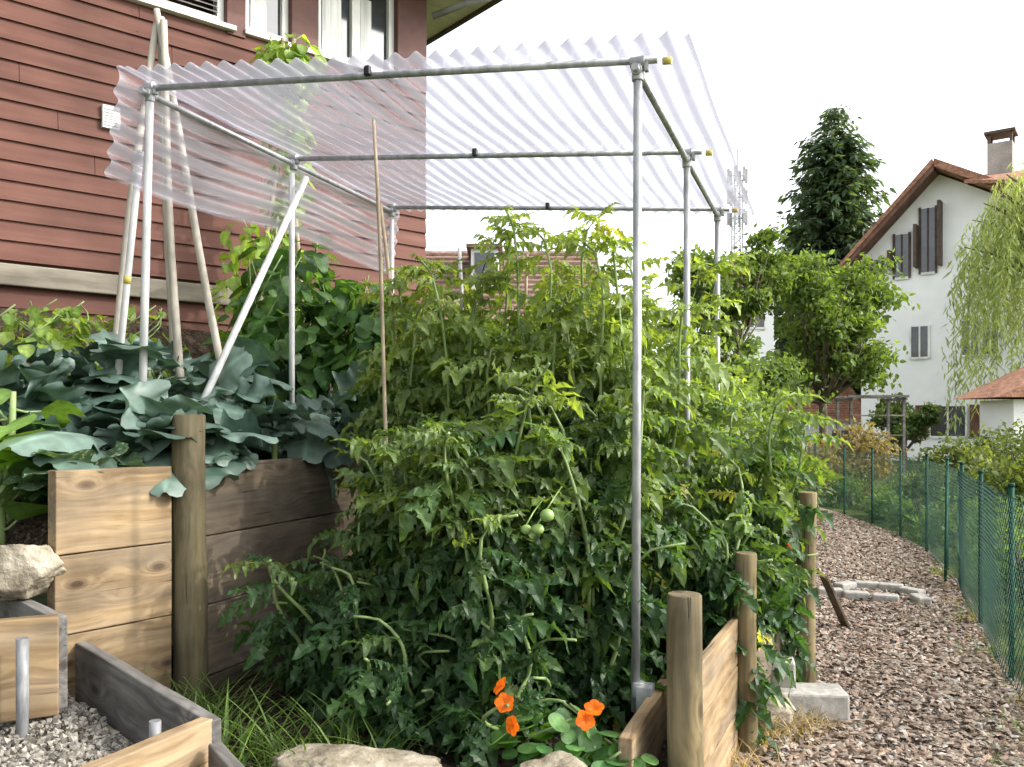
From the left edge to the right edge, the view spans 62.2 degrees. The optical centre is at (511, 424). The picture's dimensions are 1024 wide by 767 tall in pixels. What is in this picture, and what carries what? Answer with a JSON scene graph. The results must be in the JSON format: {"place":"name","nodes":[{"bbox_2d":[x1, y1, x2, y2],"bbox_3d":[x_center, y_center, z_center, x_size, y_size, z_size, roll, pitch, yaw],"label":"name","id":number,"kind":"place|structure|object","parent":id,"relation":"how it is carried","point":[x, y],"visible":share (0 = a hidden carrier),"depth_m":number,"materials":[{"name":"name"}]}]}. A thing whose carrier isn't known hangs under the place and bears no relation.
{"place":"outdoors","nodes":[
{"label":"outdoors","id":0,"kind":"place"},
{"bbox_2d":[0,0,311,295],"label":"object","id":1,"kind":"object","parent":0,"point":[192,7],"visible":0.07,"depth_m":7.16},
{"bbox_2d":[0,262,421,314],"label":"base beam","id":2,"kind":"structure","parent":1,"relation":"attached to","point":[33,277],"depth_m":6.56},
{"bbox_2d":[0,0,426,340],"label":"siding","id":3,"kind":"object","parent":1,"relation":"attached to","point":[63,199],"visible":0.35,"depth_m":6.67,"materials":[{"name":"wood"}]},
{"bbox_2d":[127,0,390,79],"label":"window sills","id":4,"kind":"structure","parent":3,"relation":"attached to","point":[186,14],"depth_m":7.17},
{"bbox_2d":[155,0,393,68],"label":"window frames","id":5,"kind":"structure","parent":1,"relation":"attached to","point":[354,27],"depth_m":8.17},
{"bbox_2d":[250,0,370,63],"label":"curtains","id":6,"kind":"object","parent":5,"relation":"attached to","point":[331,25],"visible":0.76,"depth_m":8.06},
{"bbox_2d":[249,0,385,61],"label":"window glass","id":7,"kind":"object","parent":5,"relation":"in","point":[378,27],"visible":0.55,"depth_m":8.19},
{"bbox_2d":[224,0,426,93],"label":"pilasters","id":8,"kind":"object","parent":1,"relation":"attached to","point":[410,27],"visible":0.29,"depth_m":7.87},
{"bbox_2d":[427,0,502,44],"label":"roof eave","id":9,"kind":"object","parent":1,"relation":"attached to","point":[440,27],"depth_m":9.41,"materials":[{"name":"beige wood"}]},
{"bbox_2d":[431,0,490,19],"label":"gutter","id":10,"kind":"object","parent":9,"relation":"attached to","point":[451,9],"visible":1,"depth_m":8.62,"materials":[{"name":"metal"}]},
{"bbox_2d":[0,308,452,596],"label":"bed soil","id":11,"kind":"structure","parent":0,"point":[192,340],"depth_m":6.39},
{"bbox_2d":[0,450,53,544],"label":"marrow plant","id":12,"kind":"object","parent":11,"relation":"on","point":[13,462],"visible":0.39,"depth_m":3.64,"materials":[{"name":"green plant"}]},
{"bbox_2d":[0,388,95,519],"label":"marrow plant","id":13,"kind":"object","parent":11,"relation":"on","point":[61,410],"visible":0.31,"depth_m":3.88,"materials":[{"name":"green plant"}]},
{"bbox_2d":[2,374,125,449],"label":"kale plant","id":14,"kind":"object","parent":11,"relation":"on","point":[103,417],"visible":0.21,"depth_m":3.98,"materials":[{"name":"green plant"}]},
{"bbox_2d":[0,440,128,500],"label":"squash plant","id":15,"kind":"object","parent":11,"relation":"on","point":[30,479],"visible":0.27,"depth_m":3.58,"materials":[{"name":"green plant"}]},
{"bbox_2d":[0,350,130,478],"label":"kale plant","id":16,"kind":"object","parent":11,"relation":"on","point":[35,374],"visible":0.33,"depth_m":4.12,"materials":[{"name":"green plant"}]},
{"bbox_2d":[1,339,155,383],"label":"kale plant","id":17,"kind":"object","parent":11,"relation":"on","point":[48,356],"visible":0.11,"depth_m":4.61,"materials":[{"name":"green plant"}]},
{"bbox_2d":[0,299,189,425],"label":"bush bean plant","id":18,"kind":"object","parent":11,"relation":"on","point":[42,332],"visible":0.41,"depth_m":5.48,"materials":[{"name":"green plant"}]},
{"bbox_2d":[25,337,180,412],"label":"kale plant","id":19,"kind":"object","parent":11,"relation":"on","point":[107,355],"visible":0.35,"depth_m":4.37,"materials":[{"name":"green plant"}]},
{"bbox_2d":[0,394,212,474],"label":"kale plant","id":20,"kind":"object","parent":11,"relation":"on","point":[70,437],"visible":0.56,"depth_m":3.77,"materials":[{"name":"green plant"}]},
{"bbox_2d":[102,445,168,466],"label":"squash plant","id":21,"kind":"object","parent":11,"relation":"on","point":[134,458],"visible":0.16,"depth_m":3.84,"materials":[{"name":"green plant"}]},
{"bbox_2d":[72,363,236,416],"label":"kale plant","id":22,"kind":"object","parent":11,"relation":"on","point":[211,404],"visible":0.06,"depth_m":4.32,"materials":[{"name":"green plant"}]},
{"bbox_2d":[88,328,234,396],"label":"kale plant","id":23,"kind":"object","parent":11,"relation":"on","point":[160,367],"visible":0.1,"depth_m":4.88,"materials":[{"name":"green plant"}]},
{"bbox_2d":[113,8,231,398],"bbox_3d":[-1.968,-1.047,4.963,0.652,2.804,0.775,0,0,21],"label":"bean pole teepee","id":24,"kind":"object","parent":11,"relation":"on","point":[159,33],"visible":0.5,"depth_m":5.00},
{"bbox_2d":[116,379,278,496],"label":"kale plant","id":25,"kind":"object","parent":11,"relation":"on","point":[249,434],"visible":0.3,"depth_m":3.98,"materials":[{"name":"green plant"}]},
{"bbox_2d":[107,397,311,489],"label":"kale plant","id":26,"kind":"object","parent":11,"relation":"on","point":[231,466],"visible":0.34,"depth_m":4.14,"materials":[{"name":"green plant"}]},
{"bbox_2d":[163,346,293,406],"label":"kale plant","id":27,"kind":"object","parent":11,"relation":"on","point":[239,361],"visible":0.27,"depth_m":4.67,"materials":[{"name":"green plant"}]},
{"bbox_2d":[173,336,298,458],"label":"kale plant","id":28,"kind":"object","parent":11,"relation":"on","point":[263,364],"visible":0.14,"depth_m":5.26,"materials":[{"name":"green plant"}]},
{"bbox_2d":[208,33,327,359],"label":"runner bean plant","id":29,"kind":"object","parent":11,"relation":"on","point":[274,49],"visible":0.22,"depth_m":6.84,"materials":[{"name":"green plant"}]},
{"bbox_2d":[203,394,343,499],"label":"kale plant","id":30,"kind":"object","parent":11,"relation":"on","point":[236,411],"visible":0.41,"depth_m":4.71,"materials":[{"name":"green plant"}]},
{"bbox_2d":[199,226,414,459],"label":"runner bean plant","id":31,"kind":"object","parent":11,"relation":"on","point":[325,344],"visible":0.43,"depth_m":5.79,"materials":[{"name":"green plant"}]},
{"bbox_2d":[249,360,388,468],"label":"kale plant","id":32,"kind":"object","parent":11,"relation":"on","point":[310,448],"visible":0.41,"depth_m":5.03,"materials":[{"name":"green plant"}]},
{"bbox_2d":[171,645,667,766],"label":"bed soil","id":33,"kind":"structure","parent":0,"point":[447,760],"depth_m":3.63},
{"bbox_2d":[0,599,66,743],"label":"planter box","id":34,"kind":"object","parent":33,"relation":"on","point":[33,658],"visible":0.94,"depth_m":3.06,"materials":[{"name":"brown wood"}]},
{"bbox_2d":[0,544,66,601],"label":"boulder","id":35,"kind":"object","parent":34,"relation":"on","point":[28,571],"visible":0.98,"depth_m":3.36,"materials":[{"name":"stone"}]},
{"bbox_2d":[0,641,244,766],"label":"stepped planter box","id":36,"kind":"object","parent":33,"relation":"on","point":[92,725],"visible":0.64,"depth_m":2.91,"materials":[{"name":"grey wood"}]},
{"bbox_2d":[171,414,208,705],"bbox_3d":[-1.485,0.678,3.919,0.161,1.447,0.161,0,0,13],"label":"corner post","id":37,"kind":"object","parent":33,"relation":"on","point":[190,607],"visible":0.83,"depth_m":3.86,"materials":[{"name":"wood"}]},
{"bbox_2d":[209,640,313,690],"bbox_3d":[-1.141,1.247,4.931,0.055,0.087,1.980,0,0,21],"label":"side plank","id":38,"kind":"object","parent":33,"relation":"on","point":[214,678],"visible":0.07,"depth_m":4.22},
{"bbox_2d":[208,565,371,674],"bbox_3d":[-1.141,1.032,4.931,0.054,0.337,1.980,0,0,21],"label":"side plank","id":39,"kind":"object","parent":38,"relation":"on","point":[221,640],"visible":0.09,"depth_m":4.20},
{"bbox_2d":[206,510,363,603],"bbox_3d":[-1.141,0.697,4.931,0.054,0.327,1.980,0,0,21],"label":"side plank","id":40,"kind":"object","parent":39,"relation":"on","point":[283,543],"visible":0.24,"depth_m":4.44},
{"bbox_2d":[121,663,474,766],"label":"grass tuft","id":41,"kind":"object","parent":33,"relation":"on","point":[225,716],"visible":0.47,"depth_m":3.34,"materials":[{"name":"green plant"}]},
{"bbox_2d":[217,536,383,727],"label":"tomato plant","id":42,"kind":"object","parent":33,"relation":"on","point":[312,671],"visible":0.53,"depth_m":3.77,"materials":[{"name":"green plant"}]},
{"bbox_2d":[4,497,666,766],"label":"soil clods","id":43,"kind":"object","parent":33,"relation":"on","point":[25,537],"visible":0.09,"depth_m":3.70,"materials":[{"name":"brown soil"}]},
{"bbox_2d":[271,743,441,766],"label":"boulder","id":44,"kind":"object","parent":33,"relation":"on","point":[330,755],"visible":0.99,"depth_m":2.99,"materials":[{"name":"stone"}]},
{"bbox_2d":[372,119,388,531],"bbox_3d":[-0.619,-0.130,4.214,0.150,2.761,0.033,0,0,-9],"label":"tomato stake","id":45,"kind":"object","parent":33,"relation":"on","point":[380,279],"visible":0.53,"depth_m":4.20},
{"bbox_2d":[311,591,476,753],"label":"tomato plant","id":46,"kind":"object","parent":33,"relation":"on","point":[376,680],"visible":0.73,"depth_m":3.43,"materials":[{"name":"green plant"}]},
{"bbox_2d":[320,258,475,585],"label":"tomato plant","id":47,"kind":"object","parent":33,"relation":"on","point":[398,358],"visible":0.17,"depth_m":4.70,"materials":[{"name":"green plant"}]},
{"bbox_2d":[292,413,515,724],"bbox_3d":[-0.484,0.722,3.839,1.076,1.547,1.034,0,0,21],"label":"tomato plant","id":48,"kind":"object","parent":33,"relation":"on","point":[394,563],"visible":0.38,"depth_m":3.68,"materials":[{"name":"green plant"}]},
{"bbox_2d":[104,30,754,712],"bbox_3d":[-0.275,-0.253,5.043,3.078,3.007,2.902,0,0,21],"label":"tomato rain canopy","id":49,"kind":"object","parent":33,"relation":"on","point":[194,84],"visible":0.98,"depth_m":4.49,"materials":[{"name":"plastic"}]},
{"bbox_2d":[408,280,496,412],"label":"tomato plant","id":50,"kind":"object","parent":33,"relation":"on","point":[459,388],"visible":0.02,"depth_m":5.50,"materials":[{"name":"green plant"}]},
{"bbox_2d":[384,213,545,558],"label":"tomato plant","id":51,"kind":"object","parent":33,"relation":"on","point":[473,373],"visible":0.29,"depth_m":4.47,"materials":[{"name":"green plant"}]},
{"bbox_2d":[374,362,616,755],"bbox_3d":[-0.065,0.625,3.625,1.045,1.753,1.069,0,0,21],"label":"tomato plant","id":52,"kind":"object","parent":33,"relation":"on","point":[481,541],"visible":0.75,"depth_m":3.50,"materials":[{"name":"green plant"}]},
{"bbox_2d":[521,486,562,534],"bbox_3d":[0.135,0.333,3.307,0.140,0.172,0.298,0,0,21],"label":"green tomato fruit","id":53,"kind":"object","parent":52,"relation":"attached to","point":[546,514],"visible":1,"depth_m":3.19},
{"bbox_2d":[390,589,616,766],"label":"tomato plant","id":54,"kind":"object","parent":33,"relation":"on","point":[473,742],"visible":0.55,"depth_m":3.29,"materials":[{"name":"green plant"}]},
{"bbox_2d":[519,750,587,766],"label":"boulder","id":55,"kind":"object","parent":33,"relation":"on","point":[559,758],"visible":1,"depth_m":2.84,"materials":[{"name":"stone"}]},
{"bbox_2d":[467,201,666,565],"bbox_3d":[0.291,0.146,4.404,1.077,2.545,0.975,0,0,21],"label":"tomato plant","id":56,"kind":"object","parent":33,"relation":"on","point":[536,346],"visible":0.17,"depth_m":4.36,"materials":[{"name":"green plant"}]},
{"bbox_2d":[481,702,658,766],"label":"nasturtium plant","id":57,"kind":"object","parent":33,"relation":"on","point":[576,741],"visible":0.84,"depth_m":2.98,"materials":[{"name":"green plant"}]},
{"bbox_2d":[493,677,604,736],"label":"nasturtium flowers","id":58,"kind":"object","parent":57,"relation":"attached to","point":[585,720],"visible":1,"depth_m":2.98,"materials":[{"name":"orange plant"}]},
{"bbox_2d":[486,356,695,744],"bbox_3d":[0.254,0.583,3.791,1.219,1.804,0.884,0,0,21],"label":"tomato plant","id":59,"kind":"object","parent":33,"relation":"on","point":[603,549],"visible":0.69,"depth_m":3.62,"materials":[{"name":"plant"}]},
{"bbox_2d":[532,259,655,386],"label":"tomato plant","id":60,"kind":"object","parent":33,"relation":"on","point":[543,282],"visible":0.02,"depth_m":5.45,"materials":[{"name":"green plant"}]},
{"bbox_2d":[523,224,750,678],"bbox_3d":[0.549,0.234,4.162,1.082,2.382,0.979,0,0,39],"label":"tomato plant","id":61,"kind":"object","parent":33,"relation":"on","point":[701,441],"visible":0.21,"depth_m":4.08,"materials":[{"name":"green plant"}]},
{"bbox_2d":[618,669,666,766],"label":"plank","id":62,"kind":"object","parent":33,"relation":"on","point":[644,731],"visible":0.26,"depth_m":3.17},
{"bbox_2d":[597,250,762,623],"bbox_3d":[0.933,0.166,5.076,1.060,2.438,1.066,0,0,21],"label":"tomato plant","id":63,"kind":"object","parent":33,"relation":"on","point":[721,268],"visible":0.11,"depth_m":5.00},
{"bbox_2d":[613,454,808,755],"bbox_3d":[0.919,0.816,3.873,0.877,1.346,0.790,0,0,-13],"label":"tomato plant","id":64,"kind":"object","parent":33,"relation":"on","point":[717,582],"visible":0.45,"depth_m":3.79,"materials":[{"name":"green plant"}]},
{"bbox_2d":[660,389,854,687],"bbox_3d":[1.271,0.647,4.447,0.970,1.638,0.933,0,0,21],"label":"tomato plant","id":65,"kind":"object","parent":33,"relation":"on","point":[771,476],"visible":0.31,"depth_m":4.29,"materials":[{"name":"plant"}]},
{"bbox_2d":[698,376,823,611],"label":"tomato plant","id":66,"kind":"object","parent":33,"relation":"on","point":[725,422],"visible":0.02,"depth_m":5.51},
{"bbox_2d":[425,244,598,360],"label":"tiled roof house","id":67,"kind":"structure","parent":0,"point":[470,256],"depth_m":19.23,"materials":[{"name":"brown tile"}]},
{"bbox_2d":[29,456,1023,684],"bbox_3d":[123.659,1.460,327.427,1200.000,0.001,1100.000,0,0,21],"label":"ground","id":68,"kind":"structure","parent":0,"point":[41,598],"depth_m":8.31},
{"bbox_2d":[511,323,838,490],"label":"hedge","id":69,"kind":"object","parent":68,"relation":"on","point":[769,353],"visible":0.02,"depth_m":11.86,"materials":[{"name":"green plant"}]},
{"bbox_2d":[656,222,804,403],"bbox_3d":[3.962,-1.109,15.855,2.884,5.130,2.746,0,0,21],"label":"fruit tree","id":70,"kind":"object","parent":68,"relation":"on","point":[754,296],"visible":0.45,"depth_m":15.45,"materials":[{"name":"green plant"}]},
{"bbox_2d":[727,149,747,254],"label":"lattice antenna mast","id":71,"kind":"object","parent":68,"relation":"on","point":[731,218],"visible":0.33,"depth_m":80.34,"materials":[{"name":"metal"}]},
{"bbox_2d":[651,324,838,531],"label":"garden shrub","id":72,"kind":"object","parent":68,"relation":"on","point":[738,369],"visible":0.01,"depth_m":8.66,"materials":[{"name":"green plant"}]},
{"bbox_2d":[776,387,860,452],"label":"house","id":73,"kind":"structure","parent":68,"relation":"on","point":[843,410],"depth_m":40.39,"materials":[{"name":"ceramic"}]},
{"bbox_2d":[752,244,919,489],"bbox_3d":[6.713,-1.251,18.772,3.859,5.417,3.423,0,0,-35],"label":"fruit tree","id":74,"kind":"object","parent":68,"relation":"on","point":[835,321],"visible":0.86,"depth_m":18.00,"materials":[{"name":"green plant"}]},
{"bbox_2d":[774,104,897,434],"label":"spruce tree","id":75,"kind":"object","parent":68,"relation":"on","point":[832,183],"visible":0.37,"depth_m":43.89,"materials":[{"name":"green plant"}]},
{"bbox_2d":[778,415,909,496],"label":"dry shrub","id":76,"kind":"object","parent":68,"relation":"on","point":[862,442],"visible":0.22,"depth_m":16.80,"materials":[{"name":"green plant"}]},
{"bbox_2d":[834,395,909,482],"bbox_3d":[8.308,0.393,19.710,1.400,2.115,1.100,0,0,0],"label":"garden trellis","id":77,"kind":"object","parent":68,"relation":"on","point":[850,398],"visible":0.62,"depth_m":19.30,"materials":[{"name":"grey wood"}]},
{"bbox_2d":[864,392,946,472],"bbox_3d":[11.242,0.251,24.639,2.014,2.432,2.164,0,0,-10],"label":"garden tree","id":78,"kind":"object","parent":68,"relation":"on","point":[927,416],"visible":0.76,"depth_m":24.28,"materials":[{"name":"green plant"}]},
{"bbox_2d":[797,443,1023,701],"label":"green wire fence","id":79,"kind":"object","parent":68,"relation":"on","point":[961,535],"visible":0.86,"depth_m":6.71,"materials":[{"name":"metal"}]},
{"bbox_2d":[818,464,1023,619],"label":"vegetable patch","id":80,"kind":"object","parent":68,"relation":"on","point":[923,516],"visible":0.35,"depth_m":10.90,"materials":[{"name":"green plant"}]},
{"bbox_2d":[861,175,1023,461],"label":"walls","id":81,"kind":"structure","parent":68,"relation":"on","point":[921,381],"depth_m":33.06,"materials":[{"name":"paint"}]},
{"bbox_2d":[838,158,1020,271],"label":"roof","id":82,"kind":"structure","parent":81,"relation":"on","point":[917,186],"depth_m":32.94,"materials":[{"name":"wood"}]},
{"bbox_2d":[984,127,1017,184],"bbox_3d":[18.972,-9.725,32.931,1.050,3.150,1.000,0,0,37],"label":"chimney","id":83,"kind":"object","parent":82,"relation":"on","point":[1000,157],"visible":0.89,"depth_m":32.63,"materials":[{"name":"concrete"}]},
{"bbox_2d":[870,200,1000,438],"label":"windows","id":84,"kind":"structure","parent":81,"relation":"attached to","point":[927,243],"depth_m":33.12,"materials":[{"name":"grey glass"}]},
{"bbox_2d":[870,518,1023,703],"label":"lawn grass","id":85,"kind":"structure","parent":68,"relation":"on","point":[956,601],"depth_m":6.45,"materials":[{"name":"green plant"}]},
{"bbox_2d":[876,418,1023,514],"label":"berry bush","id":86,"kind":"object","parent":68,"relation":"on","point":[997,465],"visible":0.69,"depth_m":14.39,"materials":[{"name":"green plant"}]},
{"bbox_2d":[937,162,1023,444],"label":"weeping willow tree","id":87,"kind":"object","parent":68,"relation":"on","point":[1006,250],"visible":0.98,"depth_m":25.80,"materials":[{"name":"green plant"}]},
{"bbox_2d":[954,367,1023,456],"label":"tiled shed","id":88,"kind":"structure","parent":68,"relation":"on","point":[1010,387],"depth_m":22.62,"materials":[{"name":"paint"}]},
{"bbox_2d":[425,0,1023,366],"label":"sky","id":89,"kind":"structure","parent":0,"point":[926,80],"materials":[{"name":"white"}]},
{"bbox_2d":[721,262,773,404],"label":"brown roof house","id":90,"kind":"structure","parent":0,"point":[766,335],"depth_m":34.30,"materials":[{"name":"paint"}]},
{"bbox_2d":[731,507,1023,766],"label":"garden path","id":91,"kind":"structure","parent":0,"point":[874,760],"depth_m":5.02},
{"bbox_2d":[666,591,703,766],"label":"post","id":92,"kind":"object","parent":91,"relation":"on","point":[685,735],"visible":1,"depth_m":2.94,"materials":[{"name":"brown wood"}]},
{"bbox_2d":[734,551,757,754],"bbox_3d":[1.028,1.058,3.726,0.104,0.988,0.107,0,0,12],"label":"second post","id":93,"kind":"object","parent":91,"relation":"on","point":[746,562],"visible":0.64,"depth_m":3.69,"materials":[{"name":"brown wood"}]},
{"bbox_2d":[706,716,737,766],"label":"plank","id":94,"kind":"object","parent":93,"relation":"attached to","point":[726,747],"visible":0.42,"depth_m":3.45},
{"bbox_2d":[703,665,737,766],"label":"plank","id":95,"kind":"object","parent":94,"relation":"on","point":[719,714],"visible":0.45,"depth_m":3.33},
{"bbox_2d":[702,617,737,713],"bbox_3d":[0.815,0.947,3.369,0.038,0.197,0.842,0,0,24],"label":"plank","id":96,"kind":"object","parent":95,"relation":"on","point":[719,659],"visible":0.57,"depth_m":3.32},
{"bbox_2d":[757,693,795,732],"bbox_3d":[1.197,1.359,4.039,0.296,0.162,0.240,0,0,21],"label":"boulder","id":97,"kind":"object","parent":91,"relation":"on","point":[788,713],"visible":0.35,"depth_m":3.94,"materials":[{"name":"stone"}]},
{"bbox_2d":[767,653,795,681],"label":"plank","id":98,"kind":"object","parent":91,"relation":"on","point":[769,678],"visible":0.06,"depth_m":4.21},
{"bbox_2d":[757,628,796,678],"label":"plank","id":99,"kind":"object","parent":98,"relation":"on","point":[765,663],"visible":0.1,"depth_m":4.17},
{"bbox_2d":[724,699,875,766],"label":"dry grass","id":100,"kind":"structure","parent":91,"relation":"on","point":[805,720],"depth_m":3.86,"materials":[{"name":"beige plant"}]},
{"bbox_2d":[796,491,816,682],"bbox_3d":[1.629,0.963,4.697,0.110,1.177,0.114,0,0,4],"label":"third post","id":101,"kind":"object","parent":91,"relation":"on","point":[806,498],"visible":0.45,"depth_m":4.65,"materials":[{"name":"brown wood"}]},
{"bbox_2d":[780,682,849,721],"bbox_3d":[1.469,1.375,4.202,0.340,0.140,0.200,0,0,6],"label":"concrete block","id":102,"kind":"object","parent":91,"relation":"on","point":[832,699],"depth_m":4.11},
{"bbox_2d":[820,576,850,628],"bbox_3d":[2.280,1.260,5.980,0.198,0.384,0.090,0,0,-14],"label":"leaning board","id":103,"kind":"object","parent":91,"relation":"on","point":[835,602],"visible":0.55,"depth_m":5.96,"materials":[{"name":"brown wood"}]},
{"bbox_2d":[817,580,931,605],"bbox_3d":[3.033,1.410,7.165,0.859,0.070,0.668,0,0,21],"label":"paver ring","id":104,"kind":"object","parent":91,"relation":"on","point":[913,593],"visible":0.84,"depth_m":7.07,"materials":[{"name":"concrete"}]},
{"bbox_2d":[932,564,1023,766],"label":"grass tuft","id":105,"kind":"object","parent":91,"relation":"on","point":[985,648],"visible":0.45,"depth_m":5.26,"materials":[{"name":"green plant"}]},
{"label":"front plank","id":106,"kind":"object","parent":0,"visible":0},
{"bbox_2d":[67,615,170,700],"bbox_3d":[-1.722,1.032,3.657,0.073,0.337,0.516,0,0,37],"label":"front plank","id":107,"kind":"object","parent":106,"relation":"on","point":[140,645],"visible":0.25,"depth_m":3.71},
{"bbox_2d":[47,542,171,633],"bbox_3d":[-1.720,0.697,3.656,0.074,0.326,0.515,0,0,37],"label":"front plank","id":108,"kind":"object","parent":107,"relation":"on","point":[91,590],"visible":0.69,"depth_m":3.62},
{"bbox_2d":[48,466,171,554],"bbox_3d":[-1.718,0.358,3.655,0.072,0.344,0.514,0,0,36],"label":"front plank","id":109,"kind":"object","parent":108,"relation":"on","point":[95,509],"visible":0.94,"depth_m":3.60,"materials":[{"name":"wood"}]},
{"bbox_3d":[-0.727,0.748,5.834,0.128,1.307,0.132,0,0,20],"label":"middle post","id":110,"kind":"object","parent":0,"visible":0},
{"bbox_2d":[205,453,369,535],"bbox_3d":[-1.142,0.358,4.931,0.054,0.344,1.980,0,0,21],"label":"side plank","id":111,"kind":"object","parent":110,"relation":"attached to","point":[268,492],"visible":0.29,"depth_m":4.53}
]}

